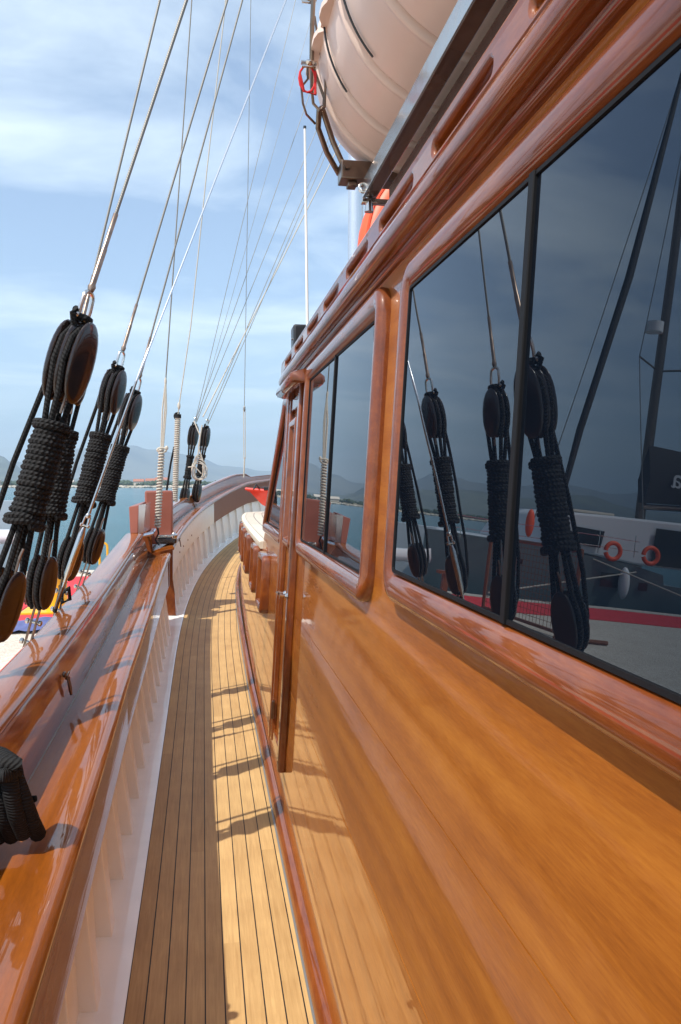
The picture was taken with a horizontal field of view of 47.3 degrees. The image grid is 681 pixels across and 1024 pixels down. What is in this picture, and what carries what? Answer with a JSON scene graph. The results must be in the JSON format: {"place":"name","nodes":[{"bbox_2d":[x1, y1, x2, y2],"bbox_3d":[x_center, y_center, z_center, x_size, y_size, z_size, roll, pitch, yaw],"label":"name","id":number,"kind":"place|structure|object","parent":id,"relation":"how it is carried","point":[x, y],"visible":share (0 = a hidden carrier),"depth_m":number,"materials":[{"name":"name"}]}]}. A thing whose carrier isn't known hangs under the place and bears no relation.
{"place":"outdoors","nodes":[
{"label":"outdoors","id":0,"kind":"place"},
{"bbox_2d":[20,579,67,614],"bbox_3d":[-4.006,1.008,10.788,0.720,0.740,0.650,0,2,-10],"label":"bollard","id":1,"kind":"object","parent":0,"point":[27,611],"visible":0.12,"depth_m":10.69,"materials":[{"name":"yellow paint"}]},
{"bbox_2d":[0,573,91,669],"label":"quay","id":2,"kind":"structure","parent":0,"point":[11,646],"depth_m":8.52,"materials":[{"name":"concrete"}]},
{"bbox_2d":[13,616,51,631],"bbox_3d":[-3.900,1.357,9.523,1.162,0.117,0.853,0,2,-10],"label":"tarp","id":3,"kind":"object","parent":2,"relation":"on","point":[21,625],"visible":0.33,"depth_m":9.35,"materials":[{"name":"blue fabric"}]},
{"bbox_2d":[18,576,88,620],"bbox_3d":[-4.266,1.314,12.328,0.700,0.010,4.950,0,2,-10],"label":"carpet","id":4,"kind":"object","parent":2,"relation":"on","point":[74,581],"visible":0.14,"depth_m":13.04,"materials":[{"name":"red carpet"}]},
{"bbox_2d":[99,542,108,563],"bbox_3d":[-4.681,0.889,15.364,0.194,0.597,0.042,0,2,-10],"label":"ladder rail","id":5,"kind":"object","parent":2,"relation":"on","point":[107,548],"visible":0.39,"depth_m":15.35,"materials":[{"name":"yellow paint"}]},
{"bbox_2d":[0,488,191,570],"bbox_3d":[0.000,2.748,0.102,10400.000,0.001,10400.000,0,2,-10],"label":"sea","id":6,"kind":"structure","parent":0,"point":[117,529],"depth_m":60.25,"materials":[{"name":"liquid"}]},
{"bbox_2d":[0,500,19,570],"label":"catamaran","id":7,"kind":"object","parent":6,"relation":"on","point":[5,509],"visible":0.08,"depth_m":21.41,"materials":[{"name":"grey paint"}]},
{"bbox_2d":[0,529,33,543],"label":"tender","id":8,"kind":"object","parent":6,"relation":"on","point":[3,534],"visible":0.26,"depth_m":16.09,"materials":[{"name":"white"}]},
{"bbox_2d":[0,484,204,487],"bbox_3d":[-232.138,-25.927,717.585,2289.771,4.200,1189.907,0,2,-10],"label":"shore","id":9,"kind":"structure","parent":0,"point":[126,485],"depth_m":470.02,"materials":[{"name":"grey stone"}]},
{"bbox_2d":[1,480,215,485],"bbox_3d":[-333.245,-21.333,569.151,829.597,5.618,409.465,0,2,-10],"label":"shore trees","id":10,"kind":"object","parent":9,"relation":"on","point":[128,482],"visible":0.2,"depth_m":481.80,"materials":[{"name":"green plant"}]},
{"bbox_2d":[133,479,144,484],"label":"house","id":11,"kind":"structure","parent":9,"relation":"on","point":[139,481],"depth_m":499.16,"materials":[{"name":"orange"}]},
{"bbox_2d":[145,478,154,481],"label":"house","id":12,"kind":"structure","parent":9,"relation":"on","point":[149,479],"depth_m":499.63,"materials":[{"name":"orange"}]},
{"bbox_2d":[0,456,213,481],"bbox_3d":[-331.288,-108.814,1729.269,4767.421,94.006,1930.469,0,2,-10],"label":"hills","id":13,"kind":"structure","parent":0,"point":[4,463],"depth_m":1806.58,"materials":[{"name":"grey"}]},
{"bbox_2d":[9,445,270,480],"bbox_3d":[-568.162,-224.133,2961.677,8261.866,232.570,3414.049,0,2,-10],"label":"hills","id":14,"kind":"structure","parent":0,"point":[141,463],"depth_m":3190.45,"materials":[{"name":"grey"}]},
{"bbox_2d":[0,0,364,470],"label":"sky","id":15,"kind":"structure","parent":0,"point":[70,70],"materials":[{"name":"blue"}]},
{"bbox_2d":[123,538,313,1023],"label":"deck","id":16,"kind":"structure","parent":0,"point":[216,941],"depth_m":3.02,"materials":[{"name":"brown wood"}]},
{"bbox_2d":[76,533,238,1023],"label":"waterway","id":17,"kind":"object","parent":16,"relation":"on","point":[115,950],"visible":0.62,"depth_m":3.01,"materials":[{"name":"white paint"}]},
{"bbox_2d":[0,533,170,1023],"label":"bulwark","id":18,"kind":"object","parent":17,"relation":"attached to","point":[102,634],"visible":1,"depth_m":2.54,"materials":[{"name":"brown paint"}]},
{"bbox_2d":[0,746,45,844],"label":"rope bundle","id":19,"kind":"object","parent":18,"relation":"attached to","point":[20,819],"visible":1,"depth_m":1.77,"materials":[{"name":"black fabric"}]},
{"bbox_2d":[0,289,97,642],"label":"rigging tackle","id":20,"kind":"object","parent":18,"relation":"attached to","point":[69,362],"visible":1,"depth_m":2.65,"materials":[{"name":"black fabric"}]},
{"bbox_2d":[88,0,187,292],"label":"shroud wire","id":21,"kind":"object","parent":20,"relation":"attached to","point":[96,273],"visible":1,"depth_m":2.79,"materials":[{"name":"metal"}]},
{"bbox_2d":[19,391,85,647],"bbox_3d":[-1.222,-0.032,3.284,0.323,1.514,0.161,-1,2,-21],"label":"rigging tackle","id":22,"kind":"object","parent":18,"relation":"attached to","point":[41,578],"visible":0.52,"depth_m":3.25,"materials":[{"name":"black fabric"}]},
{"bbox_2d":[82,0,160,313],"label":"shroud wire","id":23,"kind":"object","parent":22,"relation":"attached to","point":[86,304],"visible":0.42,"depth_m":3.38,"materials":[{"name":"metal"}]},
{"bbox_2d":[53,582,71,612],"bbox_3d":[-1.390,0.423,3.895,0.088,0.152,0.138,0,2,-10],"label":"rope tail","id":24,"kind":"object","parent":18,"relation":"attached to","point":[68,589],"visible":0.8,"depth_m":3.86},
{"bbox_2d":[62,671,71,694],"bbox_3d":[-1.058,0.662,3.009,0.037,0.097,0.035,0,2,-10],"label":"padeye","id":25,"kind":"object","parent":18,"relation":"attached to","point":[65,676],"visible":1,"depth_m":3.00,"materials":[{"name":"metal"}]},
{"bbox_2d":[50,350,126,615],"bbox_3d":[-1.297,-0.082,3.984,0.417,1.521,0.166,-1,2,-28],"label":"rigging tackle","id":26,"kind":"object","parent":18,"relation":"attached to","point":[111,394],"visible":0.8,"depth_m":3.96,"materials":[{"name":"black fabric"}]},
{"bbox_2d":[121,0,227,351],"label":"shroud wire","id":27,"kind":"object","parent":26,"relation":"attached to","point":[123,347],"visible":1,"depth_m":4.11,"materials":[{"name":"metal"}]},
{"bbox_2d":[74,378,141,590],"bbox_3d":[-1.404,-0.095,4.640,0.450,1.439,0.155,-1,2,-23],"label":"rigging tackle","id":28,"kind":"object","parent":18,"relation":"attached to","point":[94,539],"visible":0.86,"depth_m":4.61,"materials":[{"name":"black fabric"}]},
{"bbox_2d":[139,0,242,378],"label":"shroud wire","id":29,"kind":"object","parent":28,"relation":"attached to","point":[149,340],"visible":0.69,"depth_m":4.77,"materials":[{"name":"metal"}]},
{"bbox_2d":[129,502,155,537],"bbox_3d":[-1.836,0.072,7.154,0.196,0.338,0.351,0,2,1],"label":"gangway bracket","id":30,"kind":"object","parent":18,"relation":"on","point":[139,514],"visible":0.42,"depth_m":7.03,"materials":[{"name":"red wood"}]},
{"bbox_2d":[154,0,191,545],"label":"served rope","id":31,"kind":"object","parent":30,"relation":"attached to","point":[161,450],"visible":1,"depth_m":7.26,"materials":[{"name":"white fabric"}]},
{"bbox_2d":[54,0,286,608],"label":"stay rod","id":32,"kind":"object","parent":18,"relation":"attached to","point":[74,553],"visible":1,"depth_m":3.89,"materials":[{"name":"silver metal"}]},
{"bbox_2d":[143,473,269,615],"bbox_3d":[-1.649,0.786,12.075,0.980,2.922,9.164,0,2,6],"label":"bulwark","id":33,"kind":"object","parent":17,"relation":"attached to","point":[206,525],"visible":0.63,"depth_m":10.83,"materials":[{"name":"white paint"}]},
{"bbox_2d":[145,490,176,543],"bbox_3d":[-1.769,0.051,7.677,0.310,0.525,0.279,0,2,-10],"label":"gate post","id":34,"kind":"object","parent":33,"relation":"on","point":[167,535],"visible":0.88,"depth_m":7.62,"materials":[{"name":"brown wood"}]},
{"bbox_2d":[166,447,173,489],"bbox_3d":[-1.964,-0.502,8.983,0.114,0.508,0.021,0,2,-10],"label":"black line","id":35,"kind":"object","parent":33,"relation":"attached to","point":[169,471],"visible":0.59,"depth_m":8.97,"materials":[{"name":"fabric"}]},
{"bbox_2d":[179,416,198,500],"bbox_3d":[-2.081,-0.569,10.688,0.275,1.486,0.154,0,2,-10],"label":"rigging tackle","id":36,"kind":"object","parent":33,"relation":"attached to","point":[192,437],"visible":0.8,"depth_m":10.64,"materials":[{"name":"black fabric"}]},
{"bbox_2d":[188,421,207,479],"bbox_3d":[-1.915,-0.827,10.428,0.259,0.807,0.164,0,2,-10],"label":"coiled line","id":37,"kind":"object","parent":36,"relation":"hanging from","point":[194,468],"visible":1,"depth_m":10.40,"materials":[{"name":"white fabric"}]},
{"bbox_2d":[195,0,295,420],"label":"shroud wire","id":38,"kind":"object","parent":36,"relation":"attached to","point":[245,210],"visible":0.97,"depth_m":10.59,"materials":[{"name":"grey metal"}]},
{"bbox_2d":[196,94,309,417],"bbox_3d":[-0.073,-6.828,10.808,3.917,11.162,0.008,0,2,-10],"label":"shroud wire","id":39,"kind":"object","parent":36,"relation":"attached to","point":[252,256],"visible":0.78,"depth_m":10.73,"materials":[{"name":"grey metal"}]},
{"bbox_2d":[197,24,309,418],"bbox_3d":[-0.383,-6.824,10.652,3.204,11.157,0.005,0,2,-10],"label":"shroud wire","id":40,"kind":"object","parent":36,"relation":"attached to","point":[252,224],"visible":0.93,"depth_m":10.61,"materials":[{"name":"grey metal"}]},
{"bbox_2d":[197,118,321,419],"bbox_3d":[0.267,-6.835,10.919,4.582,11.158,0.008,0,2,-10],"label":"shroud wire","id":41,"kind":"object","parent":36,"relation":"attached to","point":[255,278],"visible":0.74,"depth_m":10.79,"materials":[{"name":"grey metal"}]},
{"bbox_2d":[172,0,225,501],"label":"served rope","id":42,"kind":"object","parent":33,"relation":"attached to","point":[177,418],"visible":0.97,"depth_m":8.10,"materials":[{"name":"white fabric"}]},
{"bbox_2d":[191,418,210,506],"bbox_3d":[-1.976,-0.611,11.009,0.275,1.426,0.154,0,2,-10],"label":"rigging tackle","id":43,"kind":"object","parent":33,"relation":"attached to","point":[196,493],"visible":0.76,"depth_m":10.96,"materials":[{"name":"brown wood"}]},
{"bbox_2d":[207,137,328,420],"bbox_3d":[0.453,-6.848,11.205,4.786,11.152,0.009,0,2,-10],"label":"shroud wire","id":44,"kind":"object","parent":43,"relation":"attached to","point":[267,280],"visible":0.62,"depth_m":11.07,"materials":[{"name":"grey metal"}]},
{"bbox_2d":[202,144,339,416],"bbox_3d":[-0.705,-4.215,11.841,0.017,5.782,3.858,2,3,36],"label":"slanting rope","id":45,"kind":"object","parent":44,"relation":"attached to","point":[265,291],"visible":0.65,"depth_m":11.35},
{"bbox_2d":[208,143,330,423],"bbox_3d":[0.516,-6.847,11.267,4.870,11.160,0.009,0,2,-10],"label":"shroud wire","id":46,"kind":"object","parent":43,"relation":"attached to","point":[267,288],"visible":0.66,"depth_m":11.12,"materials":[{"name":"grey metal"}]},
{"bbox_2d":[238,511,264,685],"bbox_3d":[1.683,0.629,8.649,5.663,1.138,5.850,0,2,-10],"label":"trunk cabin","id":47,"kind":"object","parent":16,"relation":"on","point":[251,539],"visible":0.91,"depth_m":6.43,"materials":[{"name":"brown wood"}]},
{"bbox_2d":[245,484,267,505],"bbox_3d":[-0.393,-0.201,10.085,1.682,0.330,0.750,0,2,-10],"label":"dinghy","id":48,"kind":"object","parent":47,"relation":"on","point":[259,495],"visible":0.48,"depth_m":9.88,"materials":[{"name":"red plastic"}]},
{"bbox_2d":[348,153,363,260],"bbox_3d":[0.198,-5.843,7.732,0.256,11.900,0.164,0,2,3],"label":"mast","id":49,"kind":"object","parent":47,"relation":"on","point":[355,212],"depth_m":7.78,"materials":[{"name":"silver metal"}]},
{"bbox_2d":[235,0,680,1023],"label":"deckhouse","id":50,"kind":"object","parent":16,"relation":"on","point":[465,694],"visible":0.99,"depth_m":1.08,"materials":[{"name":"brown wood"}]},
{"bbox_2d":[262,399,287,542],"bbox_3d":[-0.369,-0.237,4.464,0.082,0.771,1.133,0,2,-10],"label":"window","id":51,"kind":"structure","parent":50,"relation":"in","point":[272,513],"depth_m":4.37,"materials":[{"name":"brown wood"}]},
{"bbox_2d":[270,393,298,756],"bbox_3d":[-0.242,0.298,3.599,0.139,1.667,0.454,0,2,-10],"label":"door","id":52,"kind":"structure","parent":50,"relation":"in","point":[282,593],"depth_m":3.72,"materials":[{"name":"brown wood"}]},
{"bbox_2d":[291,324,305,347],"bbox_3d":[-0.204,-0.828,4.008,0.108,0.256,0.120,0,2,-10],"label":"instrument box","id":53,"kind":"object","parent":50,"relation":"on","point":[297,330],"visible":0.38,"depth_m":3.94,"materials":[{"name":"black plastic"}]},
{"bbox_2d":[303,125,308,324],"bbox_3d":[-0.171,-1.315,3.884,0.027,1.202,0.015,0,2,-10],"label":"antenna","id":54,"kind":"object","parent":50,"relation":"on","point":[306,245],"visible":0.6,"depth_m":3.88,"materials":[{"name":"white paint"}]},
{"bbox_2d":[295,287,390,601],"bbox_3d":[-0.032,-0.189,2.563,0.082,0.786,1.400,0,2,-10],"label":"window","id":55,"kind":"structure","parent":50,"relation":"in","point":[345,384],"depth_m":2.29,"materials":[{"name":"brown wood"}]},
{"bbox_2d":[357,189,388,246],"bbox_3d":[0.460,-1.253,3.438,0.806,0.846,0.229,0,2,-10],"label":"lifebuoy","id":56,"kind":"object","parent":50,"relation":"attached to","point":[368,220],"visible":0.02,"depth_m":3.33,"materials":[{"name":"orange"}]},
{"bbox_2d":[315,0,517,213],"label":"raft cradle","id":57,"kind":"object","parent":50,"relation":"on","point":[465,20],"visible":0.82,"depth_m":1.51,"materials":[{"name":"metal"}]},
{"bbox_2d":[298,0,506,172],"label":"life raft","id":58,"kind":"object","parent":57,"relation":"on","point":[363,64],"visible":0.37,"depth_m":1.72,"materials":[{"name":"beige plastic"}]},
{"bbox_2d":[383,0,680,781],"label":"window","id":59,"kind":"structure","parent":50,"relation":"in","point":[533,517],"depth_m":0.89,"materials":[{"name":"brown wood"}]},
{"bbox_2d":[243,3,250,476],"bbox_3d":[-1.516,-6.298,12.978,0.044,11.431,0.814,0,2,10],"label":"bow line","id":60,"kind":"object","parent":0,"point":[244,408],"visible":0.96,"depth_m":12.84,"materials":[{"name":"grey metal"}]}
]}

